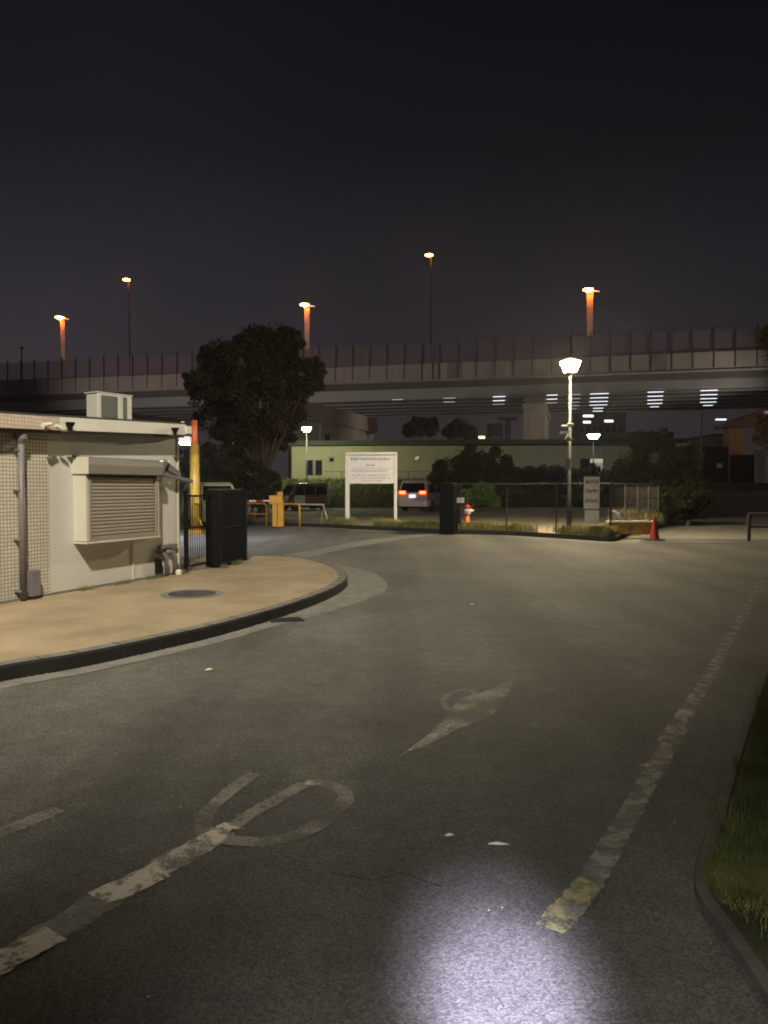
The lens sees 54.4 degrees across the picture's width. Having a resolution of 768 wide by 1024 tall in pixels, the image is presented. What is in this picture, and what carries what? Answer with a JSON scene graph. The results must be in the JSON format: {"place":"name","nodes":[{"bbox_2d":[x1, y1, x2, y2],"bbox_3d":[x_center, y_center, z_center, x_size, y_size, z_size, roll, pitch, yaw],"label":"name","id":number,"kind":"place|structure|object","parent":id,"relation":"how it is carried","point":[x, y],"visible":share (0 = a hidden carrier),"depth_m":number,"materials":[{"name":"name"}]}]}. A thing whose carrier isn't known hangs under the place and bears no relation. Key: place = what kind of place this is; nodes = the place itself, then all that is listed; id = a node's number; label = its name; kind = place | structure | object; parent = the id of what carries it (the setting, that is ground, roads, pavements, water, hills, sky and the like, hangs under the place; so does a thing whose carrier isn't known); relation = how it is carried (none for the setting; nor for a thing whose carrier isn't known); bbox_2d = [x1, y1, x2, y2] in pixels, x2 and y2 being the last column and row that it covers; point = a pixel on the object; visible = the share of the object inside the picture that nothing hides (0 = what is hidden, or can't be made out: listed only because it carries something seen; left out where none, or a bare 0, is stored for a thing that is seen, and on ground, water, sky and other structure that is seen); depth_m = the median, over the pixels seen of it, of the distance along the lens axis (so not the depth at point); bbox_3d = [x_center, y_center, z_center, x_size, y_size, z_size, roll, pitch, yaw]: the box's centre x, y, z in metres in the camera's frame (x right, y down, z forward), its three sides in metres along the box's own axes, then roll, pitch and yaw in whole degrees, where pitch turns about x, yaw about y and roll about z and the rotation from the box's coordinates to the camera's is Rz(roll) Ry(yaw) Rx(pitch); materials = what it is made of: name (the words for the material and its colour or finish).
{"place":"outdoors","nodes":[
{"label":"outdoors","id":0,"kind":"place"},
{"bbox_2d":[0,556,337,661],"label":"pavement","id":1,"kind":"structure","parent":0,"point":[62,622],"depth_m":8.74,"materials":[{"name":"concrete"}]},
{"bbox_2d":[0,411,192,603],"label":"guardhouse","id":2,"kind":"structure","parent":1,"relation":"on","point":[85,501],"depth_m":9.94,"materials":[{"name":"paint"}]},
{"bbox_2d":[84,391,132,418],"bbox_3d":[-4.155,-1.569,11.296,0.325,0.428,0.630,1,2,35],"label":"air conditioner","id":3,"kind":"object","parent":2,"relation":"on","point":[107,405],"visible":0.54,"depth_m":11.12,"materials":[{"name":"metal"}]},
{"bbox_2d":[72,456,162,543],"bbox_3d":[-3.732,-0.179,10.571,0.290,1.162,1.524,1,2,22],"label":"shutter window","id":4,"kind":"structure","parent":2,"relation":"in","point":[108,507],"depth_m":10.35,"materials":[{"name":"metal"}]},
{"bbox_2d":[179,436,190,443],"bbox_3d":[-5.973,-2.219,22.134,0.482,0.420,0.288,0,2,-6],"label":"floodlight","id":5,"kind":"object","parent":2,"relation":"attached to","point":[186,440],"visible":0.66,"depth_m":22.02,"materials":[{"name":"white"}]},
{"bbox_2d":[78,560,243,590],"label":"wall foot weeds","id":6,"kind":"object","parent":1,"relation":"on","point":[183,572],"depth_m":11.29,"materials":[{"name":"green plant"}]},
{"bbox_2d":[160,589,222,597],"bbox_3d":[-2.492,1.057,9.692,0.800,0.011,0.800,0,2,0],"label":"manhole cover","id":7,"kind":"object","parent":1,"relation":"on","point":[192,593],"visible":1,"depth_m":9.64,"materials":[{"name":"metal"}]},
{"bbox_2d":[183,491,213,571],"bbox_3d":[-3.088,0.309,12.487,0.050,1.320,0.850,1,2,21],"label":"railing","id":8,"kind":"object","parent":1,"relation":"on","point":[186,528],"visible":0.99,"depth_m":12.43,"materials":[{"name":"metal"}]},
{"bbox_2d":[205,489,246,566],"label":"folding gate","id":9,"kind":"structure","parent":1,"relation":"on","point":[230,526],"depth_m":13.15,"materials":[{"name":"metal"}]},
{"bbox_2d":[179,508,461,515],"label":"parking lot","id":10,"kind":"structure","parent":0,"point":[362,512],"depth_m":45.86,"materials":[{"name":"asphalt"}]},
{"bbox_2d":[283,483,329,509],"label":"parked minivan","id":11,"kind":"object","parent":10,"relation":"on","point":[309,493],"visible":0.72,"depth_m":51.42,"materials":[{"name":"brown paint"}]},
{"bbox_2d":[398,480,439,510],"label":"parked van","id":12,"kind":"object","parent":10,"relation":"on","point":[422,494],"visible":0.75,"depth_m":47.96,"materials":[{"name":"white paint"}]},
{"bbox_2d":[714,408,767,482],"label":"building","id":13,"kind":"structure","parent":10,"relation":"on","point":[734,436],"depth_m":71.81,"materials":[{"name":"concrete"}]},
{"bbox_2d":[0,516,767,1023],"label":"road","id":14,"kind":"structure","parent":0,"point":[534,778],"depth_m":3.62,"materials":[{"name":"asphalt"}]},
{"bbox_2d":[0,926,67,974],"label":"line dash","id":15,"kind":"object","parent":14,"relation":"on","point":[46,938],"visible":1,"depth_m":2.43,"materials":[{"name":"beige paint"}]},
{"bbox_2d":[10,811,63,829],"bbox_3d":[-1.595,1.389,3.351,0.107,0.001,0.314,1,2,31],"label":"faint lane mark","id":16,"kind":"object","parent":14,"relation":"on","point":[29,819],"visible":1,"depth_m":3.37,"materials":[{"name":"grey paint"}]},
{"bbox_2d":[1,828,234,971],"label":"worn centre line","id":17,"kind":"object","parent":14,"relation":"on","point":[62,930],"visible":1,"depth_m":2.60,"materials":[{"name":"white paint"}]},
{"bbox_2d":[125,837,223,886],"bbox_3d":[-0.837,1.398,3.003,0.148,0.001,0.428,1,2,31],"label":"line remnant","id":18,"kind":"object","parent":17,"relation":"on","point":[178,851],"visible":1,"depth_m":3.04,"materials":[{"name":"beige paint"}]},
{"bbox_2d":[89,866,169,904],"bbox_3d":[-0.954,1.402,2.811,0.140,0.001,0.272,2,3,43],"label":"line dash","id":19,"kind":"object","parent":14,"relation":"on","point":[144,879],"visible":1,"depth_m":2.80,"materials":[{"name":"beige paint"}]},
{"bbox_2d":[0,555,346,681],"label":"kerb","id":20,"kind":"structure","parent":14,"relation":"on","point":[18,670],"depth_m":6.81,"materials":[{"name":"concrete"}]},
{"bbox_2d":[0,555,345,664],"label":"kerb top","id":21,"kind":"structure","parent":20,"relation":"on","point":[341,577],"depth_m":7.44,"materials":[{"name":"concrete"}]},
{"bbox_2d":[0,555,346,679],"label":"kerb joints","id":22,"kind":"object","parent":20,"relation":"on","point":[211,624],"visible":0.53,"depth_m":7.88,"materials":[{"name":"black concrete"}]},
{"bbox_2d":[0,563,387,688],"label":"gutter","id":23,"kind":"object","parent":14,"relation":"on","point":[363,582],"visible":0.72,"depth_m":8.70,"materials":[{"name":"concrete"}]},
{"bbox_2d":[270,616,304,622],"bbox_3d":[-1.113,1.218,8.472,0.380,0.017,0.240,-1,2,-20],"label":"drain grate","id":24,"kind":"object","parent":23,"relation":"on","point":[287,619],"visible":0.94,"depth_m":8.42,"materials":[{"name":"metal"}]},
{"bbox_2d":[189,420,204,533],"bbox_3d":[-7.351,-1.144,24.476,2.908,3.714,0.550,0,2,0],"label":"height gantry","id":25,"kind":"object","parent":14,"relation":"on","point":[194,468],"visible":0.71,"depth_m":24.35,"materials":[{"name":"metal"}]},
{"bbox_2d":[182,482,233,525],"bbox_3d":[-6.874,-0.317,29.505,1.820,1.738,3.400,-1,2,-28],"label":"parked car","id":26,"kind":"object","parent":14,"relation":"on","point":[204,486],"visible":0.25,"depth_m":28.60,"materials":[{"name":"paint"}]},
{"bbox_2d":[179,441,241,482],"bbox_3d":[-7.754,-1.365,33.178,3.027,3.556,1.869,1,2,28],"label":"shrub","id":27,"kind":"object","parent":14,"relation":"on","point":[220,467],"visible":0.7,"depth_m":32.66,"materials":[{"name":"green plant"}]},
{"bbox_2d":[196,822,243,844],"bbox_3d":[-0.709,1.389,3.225,0.136,0.001,0.183,1,2,33],"label":"line dash","id":28,"kind":"object","parent":14,"relation":"on","point":[215,836],"visible":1,"depth_m":3.22,"materials":[{"name":"beige paint"}]},
{"bbox_2d":[181,321,327,517],"bbox_3d":[-6.384,-4.584,36.565,7.242,9.777,4.379,0,2,0],"label":"broadleaf tree","id":29,"kind":"object","parent":14,"relation":"on","point":[269,367],"visible":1,"depth_m":36.28,"materials":[{"name":"green plant"}]},
{"bbox_2d":[229,457,282,519],"bbox_3d":[-6.238,-1.067,34.137,3.124,2.906,1.857,0,2,10],"label":"shrub","id":30,"kind":"object","parent":14,"relation":"on","point":[256,486],"visible":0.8,"depth_m":33.71,"materials":[{"name":"green plant"}]},
{"bbox_2d":[247,492,283,526],"bbox_3d":[-4.953,-0.110,29.113,2.073,1.350,0.454,0,2,0],"label":"barrier machine","id":31,"kind":"object","parent":14,"relation":"on","point":[276,502],"visible":0.88,"depth_m":28.98,"materials":[{"name":"yellow paint"}]},
{"bbox_2d":[194,773,353,846],"bbox_3d":[-0.508,1.384,3.484,0.682,0.001,0.762,0,2,14],"label":"worn cycle mark","id":32,"kind":"object","parent":14,"relation":"on","point":[221,798],"visible":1,"depth_m":3.52,"materials":[{"name":"white paint"}]},
{"bbox_2d":[305,780,321,784],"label":"litter","id":33,"kind":"object","parent":32,"relation":"on","point":[308,782],"visible":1,"depth_m":3.77,"materials":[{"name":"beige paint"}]},
{"bbox_2d":[286,534,440,557],"bbox_3d":[-0.469,0.850,20.047,1.253,0.001,9.834,1,2,23],"label":"entrance drain strip","id":34,"kind":"object","parent":14,"relation":"on","point":[311,553],"visible":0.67,"depth_m":19.41,"materials":[{"name":"concrete"}]},
{"bbox_2d":[1,559,750,996],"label":"grit","id":35,"kind":"object","parent":14,"relation":"on","point":[317,695],"visible":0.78,"depth_m":6.06,"materials":[{"name":"gravel"}]},
{"bbox_2d":[331,872,441,886],"bbox_3d":[0.011,1.400,2.869,0.441,0.001,0.084,0,2,11],"label":"road crack","id":36,"kind":"object","parent":14,"relation":"on","point":[388,876],"visible":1,"depth_m":2.86,"materials":[{"name":"asphalt"}]},
{"bbox_2d":[405,724,449,752],"bbox_3d":[0.255,1.351,4.443,0.054,0.001,0.667,1,2,32],"label":"arrow mark tip","id":37,"kind":"object","parent":14,"relation":"on","point":[435,735],"visible":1,"depth_m":4.51,"materials":[{"name":"beige paint"}]},
{"bbox_2d":[251,521,631,541],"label":"kerb","id":38,"kind":"structure","parent":14,"relation":"on","point":[617,537],"depth_m":24.08,"materials":[{"name":"concrete"}]},
{"bbox_2d":[253,525,638,542],"bbox_3d":[0.570,0.684,25.293,15.455,0.001,3.637,1,2,27],"label":"gutter","id":39,"kind":"object","parent":14,"relation":"on","point":[627,538],"visible":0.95,"depth_m":23.53,"materials":[{"name":"concrete"}]},
{"bbox_2d":[247,503,267,525],"bbox_3d":[-5.317,0.076,30.087,1.530,0.914,0.068,1,2,29],"label":"guard rail","id":40,"kind":"object","parent":39,"relation":"on","point":[260,513],"visible":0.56,"depth_m":29.80,"materials":[{"name":"metal"}]},
{"bbox_2d":[284,503,300,526],"bbox_3d":[-3.595,0.112,28.981,0.850,0.914,0.068,1,2,28],"label":"guard rail","id":41,"kind":"object","parent":39,"relation":"on","point":[299,511],"visible":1,"depth_m":28.80,"materials":[{"name":"metal"}]},
{"bbox_2d":[439,483,463,534],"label":"folding gate","id":42,"kind":"structure","parent":14,"relation":"on","point":[451,500],"depth_m":23.89,"materials":[{"name":"metal"}]},
{"bbox_2d":[398,678,514,756],"bbox_3d":[0.571,1.336,5.001,0.312,0.001,1.958,1,2,23],"label":"worn arrow mark","id":43,"kind":"object","parent":14,"relation":"on","point":[459,723],"visible":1,"depth_m":4.86,"materials":[{"name":"white paint"}]},
{"bbox_2d":[441,689,477,710],"bbox_3d":[0.534,1.327,5.240,0.284,0.001,0.629,0,2,0],"label":"worn ring mark","id":44,"kind":"object","parent":14,"relation":"on","point":[474,694],"visible":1,"depth_m":5.33,"materials":[{"name":"grey paint"}]},
{"bbox_2d":[488,842,508,844],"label":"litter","id":45,"kind":"object","parent":14,"relation":"on","point":[496,843],"visible":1,"depth_m":3.12,"materials":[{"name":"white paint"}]},
{"bbox_2d":[536,877,605,932],"bbox_3d":[0.674,1.407,2.685,0.121,0.001,0.383,1,2,37],"label":"yellow line end","id":46,"kind":"object","parent":14,"relation":"on","point":[580,897],"visible":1,"depth_m":2.70,"materials":[{"name":"beige paint"}]},
{"bbox_2d":[549,569,767,920],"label":"edge line","id":47,"kind":"object","parent":14,"relation":"on","point":[605,861],"visible":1,"depth_m":3.71,"materials":[{"name":"beige paint"}]},
{"bbox_2d":[641,684,708,767],"bbox_3d":[1.920,1.339,4.840,0.102,0.001,1.958,1,2,31],"label":"edge line bright part","id":48,"kind":"object","parent":47,"relation":"on","point":[686,712],"visible":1,"depth_m":4.86,"materials":[{"name":"beige paint"}]},
{"bbox_2d":[695,658,767,1006],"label":"kerb","id":49,"kind":"structure","parent":14,"relation":"on","point":[754,968],"depth_m":2.68,"materials":[{"name":"concrete"}]},
{"bbox_2d":[0,0,767,482],"label":"sky","id":50,"kind":"structure","parent":0,"point":[240,163],"materials":[{"name":"black"}]},
{"bbox_2d":[251,506,656,533],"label":"verge ground","id":51,"kind":"structure","parent":0,"point":[518,514],"depth_m":34.69,"materials":[{"name":"soil"}]},
{"bbox_2d":[298,503,326,522],"bbox_3d":[-2.840,0.108,29.578,1.356,0.896,0.060,0,2,0],"label":"barrier rest","id":52,"kind":"object","parent":51,"relation":"on","point":[323,507],"visible":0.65,"depth_m":29.55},
{"bbox_2d":[345,452,396,520],"bbox_3d":[-0.482,-0.882,27.962,1.950,2.707,0.170,0,2,6],"label":"notice board","id":53,"kind":"object","parent":51,"relation":"on","point":[370,467],"visible":0.99,"depth_m":27.91,"materials":[{"name":"white paint"}]},
{"bbox_2d":[463,504,473,521],"bbox_3d":[2.831,0.156,25.018,0.372,0.820,0.284,0,2,0],"label":"fire hydrant","id":54,"kind":"object","parent":51,"relation":"on","point":[468,510],"visible":0.64,"depth_m":24.93,"materials":[{"name":"metal"}]},
{"bbox_2d":[322,516,617,535],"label":"verge grass","id":55,"kind":"structure","parent":51,"relation":"on","point":[600,530],"depth_m":24.16,"materials":[{"name":"plant"}]},
{"bbox_2d":[426,442,521,508],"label":"round bush","id":56,"kind":"object","parent":51,"relation":"on","point":[469,463],"visible":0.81,"depth_m":41.67,"materials":[{"name":"green plant"}]},
{"bbox_2d":[461,480,500,509],"bbox_3d":[4.373,-0.534,34.060,2.037,1.831,1.194,0,2,0],"label":"low shrub","id":57,"kind":"object","parent":51,"relation":"on","point":[487,497],"visible":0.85,"depth_m":34.05,"materials":[{"name":"green plant"}]},
{"bbox_2d":[460,483,610,532],"bbox_3d":[4.525,-0.128,22.983,4.943,1.520,0.048,1,2,34],"label":"fence","id":58,"kind":"object","parent":51,"relation":"on","point":[492,515],"visible":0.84,"depth_m":22.98,"materials":[{"name":"metal"}]},
{"bbox_2d":[560,358,580,525],"bbox_3d":[5.613,-2.010,22.647,0.630,5.303,0.588,0,2,0],"label":"street lamp","id":59,"kind":"object","parent":51,"relation":"on","point":[570,366],"visible":0.98,"depth_m":22.55,"materials":[{"name":"metal"}]},
{"bbox_2d":[584,475,599,523],"bbox_3d":[5.992,-0.365,21.548,0.450,1.395,0.038,0,2,8],"label":"sign","id":60,"kind":"object","parent":51,"relation":"on","point":[591,491],"visible":1,"depth_m":21.53,"materials":[{"name":"metal"}]},
{"bbox_2d":[477,485,708,507],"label":"hedge clump","id":61,"kind":"object","parent":51,"relation":"on","point":[520,499],"visible":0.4,"depth_m":52.55,"materials":[{"name":"green plant"}]},
{"bbox_2d":[608,507,648,520],"bbox_3d":[8.471,0.177,25.929,1.398,0.720,2.398,1,2,16],"label":"dry grass clump","id":62,"kind":"object","parent":51,"relation":"on","point":[629,518],"visible":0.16,"depth_m":25.55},
{"bbox_2d":[606,520,652,533],"bbox_3d":[7.221,0.452,21.921,1.340,0.388,0.350,0,2,4],"label":"vehicle barrier","id":63,"kind":"object","parent":51,"relation":"on","point":[634,527],"visible":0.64,"depth_m":21.75,"materials":[{"name":"metal"}]},
{"bbox_2d":[608,510,624,519],"bbox_3d":[6.839,0.095,21.964,0.483,0.306,0.114,0,2,0],"label":"perched bird","id":64,"kind":"object","parent":63,"relation":"on","point":[619,515],"visible":1,"depth_m":21.93},
{"bbox_2d":[611,483,658,524],"bbox_3d":[8.469,-0.191,24.932,0.052,1.520,7.194,1,2,31],"label":"fence","id":65,"kind":"object","parent":51,"relation":"on","point":[635,488],"visible":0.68,"depth_m":24.54,"materials":[{"name":"metal"}]},
{"bbox_2d":[607,429,711,511],"bbox_3d":[12.182,-1.634,33.159,4.568,4.093,2.601,0,2,0],"label":"tree","id":66,"kind":"object","parent":51,"relation":"on","point":[672,461],"visible":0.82,"depth_m":32.63,"materials":[{"name":"green plant"}]},
{"bbox_2d":[639,510,685,525],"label":"footway grass","id":67,"kind":"structure","parent":51,"relation":"on","point":[661,520],"depth_m":27.90,"materials":[{"name":"plant"}]},
{"bbox_2d":[699,411,704,472],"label":"utility pole","id":68,"kind":"object","parent":51,"relation":"on","point":[701,454],"visible":0.7,"depth_m":59.76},
{"bbox_2d":[689,434,722,471],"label":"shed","id":69,"kind":"structure","parent":51,"relation":"on","point":[713,440],"depth_m":75.64,"materials":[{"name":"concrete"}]},
{"bbox_2d":[179,483,767,507],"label":"grass bank ground","id":70,"kind":"structure","parent":0,"point":[720,487],"depth_m":61.09,"materials":[{"name":"plant"}]},
{"bbox_2d":[302,426,310,482],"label":"street lamp","id":71,"kind":"object","parent":70,"relation":"on","point":[306,429],"visible":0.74,"depth_m":59.30,"materials":[{"name":"metal"}]},
{"bbox_2d":[319,471,567,482],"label":"fence","id":72,"kind":"object","parent":70,"relation":"on","point":[344,471],"visible":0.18,"depth_m":62.51,"materials":[{"name":"metal"}]},
{"bbox_2d":[270,477,647,507],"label":"bank grass","id":73,"kind":"structure","parent":70,"relation":"on","point":[337,495],"depth_m":59.11,"materials":[{"name":"plant"}]},
{"bbox_2d":[515,462,624,492],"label":"hedge clump","id":74,"kind":"object","parent":73,"relation":"on","point":[550,474],"visible":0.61,"depth_m":55.58,"materials":[{"name":"green plant"}]},
{"bbox_2d":[288,438,688,479],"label":"prefab building","id":75,"kind":"structure","parent":70,"relation":"on","point":[412,455],"depth_m":65.86,"materials":[{"name":"metal"}]},
{"bbox_2d":[305,460,322,475],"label":"window","id":76,"kind":"structure","parent":75,"relation":"in","point":[313,466],"depth_m":65.84,"materials":[{"name":"glass"}]},
{"bbox_2d":[580,458,602,470],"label":"window","id":77,"kind":"structure","parent":75,"relation":"in","point":[584,462],"depth_m":65.82,"materials":[{"name":"glass"}]},
{"bbox_2d":[588,433,599,461],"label":"street lamp","id":78,"kind":"object","parent":70,"relation":"on","point":[593,436],"visible":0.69,"depth_m":56.63,"materials":[{"name":"metal"}]},
{"bbox_2d":[750,450,766,482],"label":"gate pillar","id":79,"kind":"structure","parent":70,"relation":"on","point":[759,466],"depth_m":65.51,"materials":[{"name":"concrete"}]},
{"bbox_2d":[702,447,754,482],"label":"site gate","id":80,"kind":"structure","parent":79,"relation":"attached to","point":[715,466],"depth_m":65.75,"materials":[{"name":"metal"}]},
{"bbox_2d":[487,423,502,439],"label":"building","id":81,"kind":"structure","parent":0,"point":[494,430],"depth_m":144.37,"materials":[{"name":"concrete"}]},
{"bbox_2d":[499,417,516,438],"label":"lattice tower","id":82,"kind":"structure","parent":0,"point":[508,419],"depth_m":145.13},
{"bbox_2d":[571,413,627,438],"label":"office block","id":83,"kind":"structure","parent":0,"point":[608,425],"depth_m":149.51,"materials":[{"name":"white"}]},
{"bbox_2d":[580,427,622,431],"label":"dark windows","id":84,"kind":"structure","parent":83,"relation":"in","point":[581,428],"depth_m":149.50,"materials":[{"name":"black glass"}]},
{"bbox_2d":[618,428,675,438],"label":"house","id":85,"kind":"structure","parent":0,"point":[662,432],"depth_m":139.61,"materials":[{"name":"concrete"}]},
{"bbox_2d":[638,516,714,538],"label":"footway","id":86,"kind":"structure","parent":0,"point":[673,529],"depth_m":27.16,"materials":[{"name":"concrete"}]},
{"bbox_2d":[649,480,719,525],"bbox_3d":[11.727,-0.345,29.158,2.658,1.789,1.752,0,2,0],"label":"bush","id":87,"kind":"object","parent":86,"relation":"on","point":[689,501],"visible":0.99,"depth_m":28.86,"materials":[{"name":"green plant"}]},
{"bbox_2d":[625,516,767,541],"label":"access road","id":88,"kind":"structure","parent":0,"point":[725,527],"depth_m":26.73,"materials":[{"name":"asphalt"}]},
{"bbox_2d":[638,538,767,543],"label":"dark drain strip","id":89,"kind":"object","parent":88,"relation":"on","point":[719,541],"visible":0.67,"depth_m":20.75,"materials":[{"name":"concrete"}]},
{"bbox_2d":[644,516,664,540],"bbox_3d":[7.686,0.466,21.212,0.508,0.685,0.508,0,2,0],"label":"traffic cone","id":90,"kind":"object","parent":89,"relation":"on","point":[654,534],"visible":0.98,"depth_m":21.13,"materials":[{"name":"red plastic"}]},
{"bbox_2d":[747,512,767,540],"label":"pipe railing","id":91,"kind":"object","parent":88,"relation":"on","point":[749,526],"visible":1,"depth_m":20.74,"materials":[{"name":"metal"}]},
{"bbox_2d":[752,322,767,454],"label":"tall tree","id":92,"kind":"object","parent":88,"relation":"on","point":[758,437],"visible":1,"depth_m":30.15,"materials":[{"name":"green plant"}]},
{"bbox_2d":[692,668,767,970],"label":"verge","id":93,"kind":"structure","parent":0,"point":[758,945],"depth_m":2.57,"materials":[{"name":"plant"}]},
{"bbox_2d":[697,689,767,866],"bbox_3d":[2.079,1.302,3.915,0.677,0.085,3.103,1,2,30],"label":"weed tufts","id":94,"kind":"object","parent":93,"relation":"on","point":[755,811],"visible":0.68,"depth_m":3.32,"materials":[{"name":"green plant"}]},
{"bbox_2d":[700,491,767,515],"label":"access road slope","id":95,"kind":"structure","parent":0,"point":[737,503],"depth_m":45.41,"materials":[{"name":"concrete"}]},
{"label":"ground","id":96,"kind":"structure","parent":0,"visible":0},
{"bbox_2d":[132,413,187,482],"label":"distant ramp","id":97,"kind":"structure","parent":96,"relation":"on","point":[135,416],"depth_m":97.58,"materials":[{"name":"concrete"}]},
{"bbox_2d":[288,400,378,479],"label":"ramp viaduct","id":98,"kind":"object","parent":96,"relation":"on","point":[326,423],"visible":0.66,"depth_m":82.93,"materials":[{"name":"concrete"}]},
{"bbox_2d":[0,324,767,438],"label":"elevated highway","id":99,"kind":"structure","parent":96,"relation":"on","point":[535,391],"depth_m":100.74,"materials":[{"name":"concrete"}]},
{"bbox_2d":[55,316,68,377],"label":"highway lamp","id":100,"kind":"object","parent":99,"relation":"on","point":[62,323],"visible":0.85,"depth_m":114.04,"materials":[{"name":"white"}]},
{"bbox_2d":[123,279,130,374],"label":"highway lamp","id":101,"kind":"object","parent":99,"relation":"on","point":[129,326],"visible":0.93,"depth_m":137.37,"materials":[{"name":"white"}]},
{"bbox_2d":[300,303,314,356],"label":"highway lamp","id":102,"kind":"object","parent":99,"relation":"on","point":[307,331],"visible":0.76,"depth_m":104.50,"materials":[{"name":"white"}]},
{"bbox_2d":[425,254,432,362],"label":"highway lamp","id":103,"kind":"object","parent":99,"relation":"on","point":[428,255],"visible":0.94,"depth_m":123.67,"materials":[{"name":"white"}]},
{"bbox_2d":[583,288,599,355],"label":"highway lamp","id":104,"kind":"object","parent":99,"relation":"on","point":[588,324],"visible":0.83,"depth_m":95.30,"materials":[{"name":"white"}]},
{"bbox_2d":[401,415,439,439],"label":"tree","id":105,"kind":"object","parent":96,"relation":"on","point":[425,426],"visible":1,"depth_m":91.23,"materials":[{"name":"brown plant"}]},
{"bbox_2d":[440,417,478,439],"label":"tree","id":106,"kind":"object","parent":96,"relation":"on","point":[458,427],"visible":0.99,"depth_m":91.19,"materials":[{"name":"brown plant"}]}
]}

